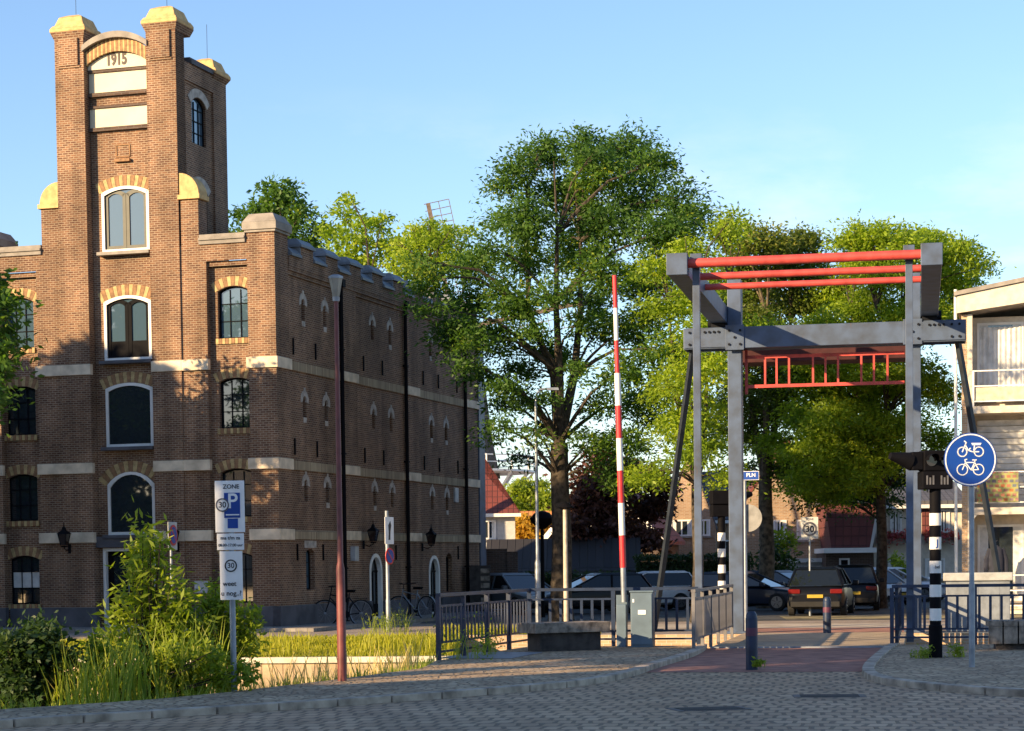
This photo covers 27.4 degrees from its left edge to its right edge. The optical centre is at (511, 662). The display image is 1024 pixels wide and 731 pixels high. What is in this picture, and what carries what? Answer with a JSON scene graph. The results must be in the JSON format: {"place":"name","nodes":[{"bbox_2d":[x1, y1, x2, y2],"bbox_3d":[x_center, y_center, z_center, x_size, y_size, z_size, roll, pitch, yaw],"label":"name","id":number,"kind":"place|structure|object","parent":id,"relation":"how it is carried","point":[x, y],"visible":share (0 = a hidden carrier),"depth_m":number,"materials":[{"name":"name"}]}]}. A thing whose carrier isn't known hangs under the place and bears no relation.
{"place":"outdoors","nodes":[
{"label":"outdoors","id":0,"kind":"place"},
{"bbox_2d":[55,627,460,658],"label":"grass bank","id":1,"kind":"structure","parent":0,"point":[332,646],"depth_m":43.88,"materials":[{"name":"green plant"}]},
{"bbox_2d":[67,656,445,694],"bbox_3d":[-5.249,0.264,44.580,8.504,0.900,4.559,-1,3,0],"label":"timber revetment","id":2,"kind":"object","parent":1,"relation":"on","point":[285,662],"visible":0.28,"depth_m":42.66,"materials":[{"name":"beige wood"}]},
{"bbox_2d":[0,609,534,632],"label":"sidewalk","id":3,"kind":"structure","parent":0,"point":[325,626],"depth_m":53.76,"materials":[{"name":"tile"}]},
{"bbox_2d":[0,645,691,718],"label":"pavement","id":4,"kind":"structure","parent":0,"point":[455,674],"depth_m":28.11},
{"bbox_2d":[328,274,346,680],"bbox_3d":[-2.310,-2.440,28.035,0.194,5.430,0.168,-1,3,1],"label":"lamp post","id":5,"kind":"object","parent":4,"relation":"on","point":[335,280],"visible":0.91,"depth_m":28.03,"materials":[{"name":"grey metal"}]},
{"bbox_2d":[419,612,504,659],"bbox_3d":[-0.727,-0.395,34.095,1.118,0.850,1.774,-3,4,-45],"label":"weed","id":6,"kind":"object","parent":4,"relation":"on","point":[457,649],"visible":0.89,"depth_m":34.14,"materials":[{"name":"green plant"}]},
{"bbox_2d":[442,652,541,658],"bbox_3d":[-0.351,-0.123,35.333,1.240,0.012,2.200,0,3,14],"label":"hatch plate","id":7,"kind":"object","parent":4,"relation":"on","point":[503,655],"visible":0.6,"depth_m":35.03,"materials":[{"name":"metal"}]},
{"bbox_2d":[518,621,609,651],"bbox_3d":[0.924,-0.455,37.120,1.500,0.520,0.648,-2,3,-27],"label":"bench","id":8,"kind":"object","parent":4,"relation":"on","point":[564,636],"visible":0.95,"depth_m":36.87,"materials":[{"name":"grey concrete"}]},
{"bbox_2d":[612,275,627,646],"bbox_3d":[1.968,-3.655,38.258,0.220,6.749,0.250,0,3,11],"label":"boom barrier","id":9,"kind":"object","parent":4,"relation":"on","point":[622,618],"visible":1,"depth_m":38.23,"materials":[{"name":"metal"}]},
{"bbox_2d":[629,590,655,646],"bbox_3d":[2.380,-0.795,38.204,0.440,1.030,0.405,0,3,11],"label":"control cabinet","id":10,"kind":"object","parent":4,"relation":"on","point":[642,618],"visible":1,"depth_m":38.01,"materials":[{"name":"grey metal"}]},
{"bbox_2d":[485,459,520,545],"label":"house","id":11,"kind":"structure","parent":0,"point":[502,511],"depth_m":87.85,"materials":[{"name":"red tile"}]},
{"bbox_2d":[4,619,1015,639],"bbox_3d":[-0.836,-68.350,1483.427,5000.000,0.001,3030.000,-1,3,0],"label":"street","id":12,"kind":"structure","parent":0,"point":[421,627],"depth_m":51.85,"materials":[{"name":"grey asphalt"}]},
{"bbox_2d":[0,241,47,437],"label":"tree","id":13,"kind":"object","parent":12,"relation":"on","point":[8,298],"visible":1,"depth_m":47.53,"materials":[{"name":"green plant"}]},
{"bbox_2d":[0,0,485,626],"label":"warehouse","id":14,"kind":"structure","parent":12,"relation":"on","point":[182,364],"depth_m":54.09,"materials":[{"name":"brown brick"}]},
{"bbox_2d":[4,377,37,440],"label":"window","id":15,"kind":"structure","parent":14,"relation":"in","point":[22,425],"depth_m":54.98,"materials":[{"name":"black glass"}]},
{"bbox_2d":[6,288,35,352],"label":"window","id":16,"kind":"structure","parent":14,"relation":"in","point":[26,331],"depth_m":54.84,"materials":[{"name":"grey glass"}]},
{"bbox_2d":[6,465,39,526],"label":"window","id":17,"kind":"structure","parent":14,"relation":"in","point":[23,488],"depth_m":55.09,"materials":[{"name":"black glass"}]},
{"bbox_2d":[8,546,41,609],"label":"window","id":18,"kind":"structure","parent":14,"relation":"in","point":[25,569],"depth_m":55.20,"materials":[{"name":"glass"}]},
{"bbox_2d":[95,175,149,256],"bbox_3d":[-9.918,-11.453,53.716,1.694,2.039,0.330,0,3,17],"label":"window","id":19,"kind":"structure","parent":14,"relation":"in","point":[125,209],"depth_m":53.79,"materials":[{"name":"glass"}]},
{"bbox_2d":[98,284,151,364],"bbox_3d":[-9.884,-8.681,53.846,1.694,2.029,0.330,0,3,17],"label":"window","id":20,"kind":"structure","parent":14,"relation":"in","point":[127,318],"depth_m":53.92,"materials":[{"name":"glass"}]},
{"bbox_2d":[98,461,154,538],"bbox_3d":[-9.835,-4.194,54.033,1.883,1.988,0.278,0,3,17],"label":"window","id":21,"kind":"structure","parent":14,"relation":"in","point":[120,489],"depth_m":54.12,"materials":[{"name":"black glass"}]},
{"bbox_2d":[99,372,153,450],"bbox_3d":[-9.865,-6.462,53.926,1.681,2.009,0.278,0,3,17],"label":"window","id":22,"kind":"structure","parent":14,"relation":"in","point":[129,406],"depth_m":54.00,"materials":[{"name":"black glass"}]},
{"bbox_2d":[188,88,209,146],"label":"window","id":23,"kind":"structure","parent":14,"relation":"in","point":[197,109],"depth_m":54.40,"materials":[{"name":"black glass"}]},
{"bbox_2d":[210,276,247,343],"bbox_3d":[-7.018,-8.903,53.043,1.241,1.699,0.190,0,3,17],"label":"window","id":24,"kind":"structure","parent":14,"relation":"in","point":[233,301],"depth_m":53.10,"materials":[{"name":"grey glass"}]},
{"bbox_2d":[213,368,249,433],"bbox_3d":[-6.990,-6.626,53.150,1.208,1.659,0.190,0,3,17],"label":"window","id":25,"kind":"structure","parent":14,"relation":"in","point":[235,406],"depth_m":53.21,"materials":[{"name":"grey glass"}]},
{"bbox_2d":[215,458,251,521],"bbox_3d":[-6.963,-4.364,53.257,1.208,1.609,0.190,0,3,17],"label":"window","id":26,"kind":"structure","parent":14,"relation":"in","point":[244,475],"depth_m":53.27,"materials":[{"name":"black glass"}]},
{"bbox_2d":[216,543,252,606],"bbox_3d":[-6.936,-2.211,53.359,1.208,1.659,0.190,0,3,17],"label":"window","id":27,"kind":"structure","parent":14,"relation":"in","point":[246,558],"depth_m":53.37,"materials":[{"name":"black paint"}]},
{"bbox_2d":[369,553,382,618],"bbox_3d":[-3.912,-2.146,59.456,0.160,1.880,1.000,0,3,17],"label":"arched door","id":28,"kind":"structure","parent":14,"relation":"in","point":[372,570],"depth_m":59.74,"materials":[{"name":"white paint"}]},
{"bbox_2d":[429,555,439,613],"bbox_3d":[-2.438,-2.366,64.282,0.160,1.830,1.000,0,3,17],"label":"arched door","id":29,"kind":"structure","parent":14,"relation":"in","point":[434,559],"depth_m":64.53,"materials":[{"name":"white paint"}]},
{"bbox_2d":[228,172,338,259],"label":"tree","id":30,"kind":"object","parent":12,"relation":"on","point":[282,198],"visible":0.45,"depth_m":86.51,"materials":[{"name":"green plant"}]},
{"bbox_2d":[315,586,373,623],"bbox_3d":[-4.394,-1.472,54.818,1.784,1.081,0.605,1,3,25],"label":"bicycle","id":31,"kind":"object","parent":12,"relation":"on","point":[348,614],"visible":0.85,"depth_m":54.72,"materials":[{"name":"metal"}]},
{"bbox_2d":[308,190,462,280],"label":"tree","id":32,"kind":"object","parent":12,"relation":"on","point":[362,239],"visible":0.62,"depth_m":83.20,"materials":[{"name":"green plant"}]},
{"bbox_2d":[385,511,393,631],"bbox_3d":[-2.975,-2.158,50.445,0.141,2.970,0.400,1,3,28],"label":"no parking sign","id":33,"kind":"object","parent":12,"relation":"on","point":[389,537],"visible":0.96,"depth_m":50.42,"materials":[{"name":"metal"}]},
{"bbox_2d":[390,583,434,617],"bbox_3d":[-2.822,-1.727,59.817,1.796,1.081,0.605,2,4,40],"label":"bicycle","id":34,"kind":"object","parent":12,"relation":"on","point":[417,609],"visible":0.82,"depth_m":59.70,"materials":[{"name":"metal"}]},
{"bbox_2d":[366,214,508,294],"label":"tree","id":35,"kind":"object","parent":12,"relation":"on","point":[435,238],"visible":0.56,"depth_m":72.52,"materials":[{"name":"green plant"}]},
{"bbox_2d":[424,199,583,497],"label":"windmill","id":36,"kind":"object","parent":12,"relation":"on","point":[490,458],"visible":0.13,"depth_m":149.22,"materials":[{"name":"white paint"}]},
{"bbox_2d":[503,475,551,510],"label":"tree","id":37,"kind":"object","parent":12,"relation":"on","point":[522,493],"visible":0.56,"depth_m":115.42,"materials":[{"name":"green plant"}]},
{"bbox_2d":[515,511,551,538],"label":"bush","id":38,"kind":"object","parent":12,"relation":"on","point":[524,527],"visible":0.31,"depth_m":99.09,"materials":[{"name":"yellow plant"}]},
{"bbox_2d":[534,387,558,621],"bbox_3d":[0.935,-4.173,55.866,0.695,6.250,0.143,-1,3,0],"label":"street light","id":39,"kind":"object","parent":12,"relation":"on","point":[537,578],"visible":0.91,"depth_m":55.86,"materials":[{"name":"metal"}]},
{"bbox_2d":[556,501,573,620],"bbox_3d":[1.402,-2.608,54.939,0.480,3.200,0.468,-1,3,0],"label":"post lamp","id":40,"kind":"object","parent":12,"relation":"on","point":[565,506],"visible":0.86,"depth_m":54.89,"materials":[{"name":"white metal"}]},
{"bbox_2d":[672,459,716,560],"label":"house","id":41,"kind":"structure","parent":12,"relation":"on","point":[683,527],"depth_m":95.78,"materials":[{"name":"brick"}]},
{"bbox_2d":[672,520,691,537],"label":"window","id":42,"kind":"structure","parent":41,"relation":"in","point":[683,528],"depth_m":95.84,"materials":[{"name":"white paint"}]},
{"bbox_2d":[606,201,801,622],"bbox_3d":[5.058,-6.490,54.567,5.256,11.100,5.462,-1,3,0],"label":"tree","id":43,"kind":"object","parent":12,"relation":"on","point":[677,303],"visible":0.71,"depth_m":54.06,"materials":[{"name":"green plant"}]},
{"bbox_2d":[708,490,752,592],"bbox_3d":[5.069,-2.352,48.558,1.014,3.240,0.460,-1,3,-10],"label":"signal post","id":44,"kind":"object","parent":12,"relation":"on","point":[719,503],"visible":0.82,"depth_m":48.33,"materials":[{"name":"black metal"}]},
{"bbox_2d":[744,471,761,627],"bbox_3d":[5.334,-2.502,47.418,0.620,3.640,0.120,0,3,14],"label":"round sign","id":45,"kind":"object","parent":12,"relation":"on","point":[752,517],"visible":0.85,"depth_m":47.40,"materials":[{"name":"metal"}]},
{"bbox_2d":[746,440,821,570],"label":"house","id":46,"kind":"structure","parent":12,"relation":"on","point":[782,511],"depth_m":84.83,"materials":[{"name":"brick"}]},
{"bbox_2d":[655,242,1000,647],"bbox_3d":[6.413,-4.153,43.730,8.300,8.220,12.440,0,3,11],"label":"drawbridge","id":47,"kind":"object","parent":12,"relation":"on","point":[906,338],"visible":0.94,"depth_m":45.08,"materials":[{"name":"grey metal"}]},
{"bbox_2d":[691,584,733,647],"bbox_3d":[3.887,-0.893,40.323,0.080,1.130,7.680,0,3,11],"label":"bridge railing","id":48,"kind":"object","parent":47,"relation":"on","point":[712,614],"visible":0.98,"depth_m":39.56,"materials":[{"name":"grey metal"}]},
{"bbox_2d":[823,597,830,632],"bbox_3d":[6.798,-1.008,45.307,0.179,0.820,0.179,-1,3,0],"label":"bollard","id":49,"kind":"object","parent":47,"relation":"on","point":[826,614],"visible":0.91,"depth_m":45.23,"materials":[{"name":"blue metal"}]},
{"bbox_2d":[894,582,901,642],"bbox_3d":[7.645,-0.996,41.526,0.080,1.130,7.480,0,3,11],"label":"bridge railing","id":50,"kind":"object","parent":47,"relation":"on","point":[898,591],"visible":0.84,"depth_m":39.30,"materials":[{"name":"metal"}]},
{"bbox_2d":[868,481,961,598],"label":"house","id":51,"kind":"structure","parent":12,"relation":"on","point":[947,521],"depth_m":81.88,"materials":[{"name":"brown brick"}]},
{"bbox_2d":[943,572,1012,631],"bbox_3d":[10.184,-1.330,45.938,1.480,1.280,0.820,0,3,11],"label":"utility cabinet","id":52,"kind":"object","parent":12,"relation":"on","point":[985,578],"visible":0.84,"depth_m":45.57,"materials":[{"name":"beige metal"}]},
{"bbox_2d":[954,277,1023,613],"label":"apartment block","id":53,"kind":"structure","parent":12,"relation":"on","point":[992,314],"depth_m":60.20,"materials":[{"name":"beige brick"}]},
{"bbox_2d":[984,540,1007,571],"bbox_3d":[13.742,-2.904,59.618,0.700,1.148,0.250,-1,3,0],"label":"curtain","id":54,"kind":"object","parent":53,"relation":"hanging from","point":[988,561],"visible":0.48,"depth_m":59.58,"materials":[{"name":"grey fabric"}]},
{"bbox_2d":[977,471,1017,501],"bbox_3d":[13.723,-4.964,59.355,1.150,0.850,0.020,0,3,14],"label":"blanket","id":55,"kind":"object","parent":53,"relation":"hanging from","point":[1002,486],"visible":0.86,"depth_m":59.31,"materials":[{"name":"fabric"}]},
{"bbox_2d":[974,322,1023,402],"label":"window","id":56,"kind":"structure","parent":53,"relation":"in","point":[1001,324],"depth_m":60.26,"materials":[{"name":"white paint"}]},
{"bbox_2d":[977,524,1023,603],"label":"window","id":57,"kind":"structure","parent":53,"relation":"in","point":[1010,537],"depth_m":60.48,"materials":[{"name":"white glass"}]},
{"bbox_2d":[0,672,1023,730],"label":"road","id":58,"kind":"structure","parent":0,"point":[642,702],"depth_m":22.46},
{"bbox_2d":[0,644,706,727],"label":"kerb","id":59,"kind":"structure","parent":58,"relation":"on","point":[245,708],"depth_m":23.91,"materials":[{"name":"concrete"}]},
{"bbox_2d":[435,587,700,660],"bbox_3d":[0.224,-0.711,37.037,6.581,1.145,2.616,-3,4,-45],"label":"railing fence","id":60,"kind":"object","parent":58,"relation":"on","point":[508,601],"visible":0.74,"depth_m":37.62,"materials":[{"name":"grey metal"}]},
{"bbox_2d":[666,706,753,711],"bbox_3d":[2.136,0.506,22.750,0.840,0.028,0.520,-1,3,-12],"label":"drain cover","id":61,"kind":"object","parent":58,"relation":"on","point":[715,708],"visible":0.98,"depth_m":22.66,"materials":[{"name":"metal"}]},
{"bbox_2d":[862,643,1023,696],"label":"kerb","id":62,"kind":"structure","parent":58,"relation":"on","point":[870,672],"depth_m":25.78,"materials":[{"name":"concrete"}]},
{"bbox_2d":[890,583,1023,644],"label":"railing fence","id":63,"kind":"object","parent":58,"relation":"on","point":[892,628],"visible":0.72,"depth_m":37.53,"materials":[{"name":"blue metal"}]},
{"bbox_2d":[0,0,1023,635],"label":"sky","id":64,"kind":"structure","parent":0,"point":[812,112],"materials":[{"name":"blue"}]},
{"bbox_2d":[544,492,684,561],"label":"house","id":65,"kind":"structure","parent":0,"point":[674,536],"depth_m":90.10,"materials":[{"name":"brick"}]},
{"bbox_2d":[496,623,944,628],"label":"cross street","id":66,"kind":"structure","parent":0,"point":[818,625],"depth_m":51.09,"materials":[{"name":"grey asphalt"}]},
{"bbox_2d":[422,599,1021,622],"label":"parking","id":67,"kind":"structure","parent":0,"point":[770,614],"depth_m":62.29,"materials":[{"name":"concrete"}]},
{"bbox_2d":[470,565,490,611],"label":"cabinet row","id":68,"kind":"object","parent":67,"relation":"on","point":[479,577],"visible":0.7,"depth_m":66.65,"materials":[{"name":"grey metal"}]},
{"bbox_2d":[486,549,517,608],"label":"garden wall","id":69,"kind":"structure","parent":67,"relation":"on","point":[501,561],"depth_m":70.79,"materials":[{"name":"brick"}]},
{"bbox_2d":[490,573,550,614],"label":"parked car","id":70,"kind":"object","parent":67,"relation":"on","point":[502,581],"visible":0.27,"depth_m":66.55,"materials":[{"name":"grey paint"}]},
{"bbox_2d":[530,511,551,616],"bbox_3d":[0.902,-2.902,61.933,0.720,3.140,0.709,-1,3,0],"label":"globe lamp","id":71,"kind":"object","parent":67,"relation":"on","point":[545,519],"visible":0.84,"depth_m":61.86,"materials":[{"name":"metal"}]},
{"bbox_2d":[389,114,723,620],"bbox_3d":[1.555,-8.175,57.801,9.693,14.248,8.153,-1,3,0],"label":"tree","id":72,"kind":"object","parent":67,"relation":"on","point":[608,161],"visible":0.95,"depth_m":56.50,"materials":[{"name":"green plant"}]},
{"bbox_2d":[486,538,640,574],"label":"shed","id":73,"kind":"structure","parent":67,"relation":"on","point":[588,555],"depth_m":77.66,"materials":[{"name":"wood"}]},
{"bbox_2d":[545,573,651,613],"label":"parked car","id":74,"kind":"object","parent":67,"relation":"on","point":[601,580],"visible":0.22,"depth_m":65.42,"materials":[{"name":"black paint"}]},
{"bbox_2d":[539,436,686,561],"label":"tree","id":75,"kind":"object","parent":67,"relation":"on","point":[593,516],"visible":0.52,"depth_m":78.97,"materials":[{"name":"brown plant"}]},
{"bbox_2d":[596,571,692,610],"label":"parked car","id":76,"kind":"object","parent":67,"relation":"on","point":[677,578],"visible":0.24,"depth_m":68.98,"materials":[{"name":"white paint"}]},
{"bbox_2d":[632,551,753,606],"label":"hedge","id":77,"kind":"object","parent":67,"relation":"on","point":[683,562],"visible":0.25,"depth_m":74.52,"materials":[{"name":"green plant"}]},
{"bbox_2d":[688,571,796,610],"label":"parked car","id":78,"kind":"object","parent":67,"relation":"on","point":[762,590],"visible":0.38,"depth_m":66.17,"materials":[{"name":"black paint"}]},
{"bbox_2d":[682,215,840,608],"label":"tree","id":79,"kind":"object","parent":67,"relation":"on","point":[787,300],"visible":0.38,"depth_m":69.14,"materials":[{"name":"green plant"}]},
{"bbox_2d":[750,536,813,570],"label":"bush","id":80,"kind":"object","parent":67,"relation":"on","point":[783,558],"visible":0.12,"depth_m":75.56,"materials":[{"name":"green plant"}]},
{"bbox_2d":[774,525,800,568],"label":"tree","id":81,"kind":"object","parent":67,"relation":"on","point":[787,537],"visible":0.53,"depth_m":78.84,"materials":[{"name":"green plant"}]},
{"bbox_2d":[801,517,817,615],"bbox_3d":[8.500,-2.730,59.932,0.480,2.840,0.092,-1,3,4],"label":"speed sign","id":82,"kind":"object","parent":67,"relation":"on","point":[809,528],"visible":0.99,"depth_m":59.84,"materials":[{"name":"metal"}]},
{"bbox_2d":[787,566,858,615],"bbox_3d":[9.073,-2.110,61.474,1.995,1.393,4.027,0,3,14],"label":"parked car","id":83,"kind":"object","parent":67,"relation":"on","point":[812,588],"visible":1,"depth_m":59.71,"materials":[{"name":"black paint"}]},
{"bbox_2d":[746,438,927,563],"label":"tree","id":84,"kind":"object","parent":67,"relation":"on","point":[891,499],"visible":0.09,"depth_m":71.35,"materials":[{"name":"green plant"}]},
{"bbox_2d":[814,501,876,566],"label":"house","id":85,"kind":"structure","parent":67,"relation":"on","point":[843,540],"depth_m":80.77,"materials":[{"name":"brick"}]},
{"bbox_2d":[831,564,884,610],"bbox_3d":[10.823,-2.384,66.468,1.909,1.428,3.765,0,3,10],"label":"parked car","id":86,"kind":"object","parent":67,"relation":"on","point":[865,590],"visible":0.54,"depth_m":64.72,"materials":[{"name":"black paint"}]},
{"bbox_2d":[743,209,1016,608],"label":"tree","id":87,"kind":"object","parent":67,"relation":"on","point":[844,430],"visible":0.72,"depth_m":66.71,"materials":[{"name":"green plant"}]},
{"bbox_2d":[870,568,905,605],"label":"parked car","id":88,"kind":"object","parent":67,"relation":"on","point":[893,578],"visible":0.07,"depth_m":72.33,"materials":[{"name":"white paint"}]},
{"bbox_2d":[780,615,1021,618],"bbox_3d":[11.786,-1.251,57.261,9.031,0.001,3.041,0,3,10],"label":"verge strip","id":89,"kind":"object","parent":67,"relation":"on","point":[851,617],"visible":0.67,"depth_m":57.58,"materials":[{"name":"grey stone"}]},
{"bbox_2d":[873,567,945,601],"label":"parked car","id":90,"kind":"object","parent":67,"relation":"on","point":[900,572],"visible":0.17,"depth_m":77.30,"materials":[{"name":"white paint"}]},
{"bbox_2d":[702,471,750,559],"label":"house","id":91,"kind":"structure","parent":0,"point":[726,523],"depth_m":100.85,"materials":[{"name":"brick"}]},
{"bbox_2d":[466,633,988,652],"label":"quay wall","id":92,"kind":"structure","parent":0,"point":[714,639],"depth_m":46.18,"materials":[{"name":"beige brick"}]},
{"bbox_2d":[648,648,880,671],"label":"red lane","id":93,"kind":"structure","parent":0,"point":[791,659],"depth_m":33.40,"materials":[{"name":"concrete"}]},
{"bbox_2d":[745,611,757,669],"bbox_3d":[3.506,-0.310,30.721,0.179,0.880,0.179,-1,3,0],"label":"bollard","id":94,"kind":"object","parent":93,"relation":"on","point":[751,629],"visible":0.9,"depth_m":30.65,"materials":[{"name":"blue metal"}]},
{"bbox_2d":[758,627,905,632],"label":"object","id":95,"kind":"structure","parent":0,"point":[818,630],"depth_m":47.66,"materials":[{"name":"concrete"}]},
{"bbox_2d":[875,644,1023,687],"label":"pavement","id":96,"kind":"structure","parent":0,"point":[993,667],"depth_m":29.89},
{"bbox_2d":[888,450,952,657],"bbox_3d":[6.355,-1.665,32.588,1.014,3.240,0.460,-1,3,-8],"label":"signal post","id":97,"kind":"object","parent":96,"relation":"on","point":[934,478],"visible":0.95,"depth_m":32.59,"materials":[{"name":"black metal"}]},
{"bbox_2d":[944,433,996,666],"bbox_3d":[6.457,-1.569,29.638,0.750,3.325,0.116,-1,3,-3],"label":"cycle sign","id":98,"kind":"object","parent":96,"relation":"on","point":[970,460],"visible":1,"depth_m":29.53,"materials":[{"name":"metal"}]},
{"bbox_2d":[985,619,1023,649],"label":"bench","id":99,"kind":"object","parent":96,"relation":"on","point":[1006,634],"visible":0.98,"depth_m":35.19,"materials":[{"name":"grey concrete"}]},
{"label":"canal bank","id":100,"kind":"structure","parent":0,"visible":0},
{"bbox_2d":[0,606,95,708],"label":"shrub","id":101,"kind":"object","parent":100,"relation":"on","point":[24,650],"visible":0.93,"depth_m":25.33,"materials":[{"name":"green plant"}]},
{"bbox_2d":[0,608,247,708],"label":"reeds","id":102,"kind":"object","parent":100,"relation":"on","point":[83,685],"visible":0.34,"depth_m":25.41,"materials":[{"name":"green plant"}]},
{"bbox_2d":[74,495,227,670],"bbox_3d":[-4.708,-0.727,27.563,1.913,2.987,1.423,0,3,10],"label":"shrub","id":103,"kind":"object","parent":100,"relation":"on","point":[145,600],"visible":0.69,"depth_m":27.42,"materials":[{"name":"green plant"}]},
{"bbox_2d":[62,624,261,700],"bbox_3d":[-4.489,0.165,26.345,2.816,1.326,1.107,-1,3,0],"label":"shrub","id":104,"kind":"object","parent":100,"relation":"on","point":[210,668],"visible":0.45,"depth_m":26.13,"materials":[{"name":"green plant"}]},
{"bbox_2d":[0,653,437,708],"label":"bank grass","id":105,"kind":"structure","parent":100,"relation":"on","point":[428,661],"depth_m":26.07,"materials":[{"name":"green plant"}]},
{"bbox_2d":[215,481,244,691],"bbox_3d":[-3.493,-0.942,26.185,0.370,2.640,0.112,-1,3,4],"label":"parking sign","id":106,"kind":"object","parent":100,"relation":"on","point":[229,508],"visible":1,"depth_m":26.12,"materials":[{"name":"metal"}]},
{"bbox_2d":[190,570,275,689],"bbox_3d":[-3.826,-0.263,28.230,1.366,1.973,1.120,-1,3,0],"label":"shrub","id":107,"kind":"object","parent":100,"relation":"on","point":[244,635],"visible":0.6,"depth_m":28.03,"materials":[{"name":"green plant"}]},
{"bbox_2d":[208,636,423,691],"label":"straw reeds","id":108,"kind":"object","parent":100,"relation":"on","point":[408,659],"visible":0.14,"depth_m":30.16,"materials":[{"name":"plant"}]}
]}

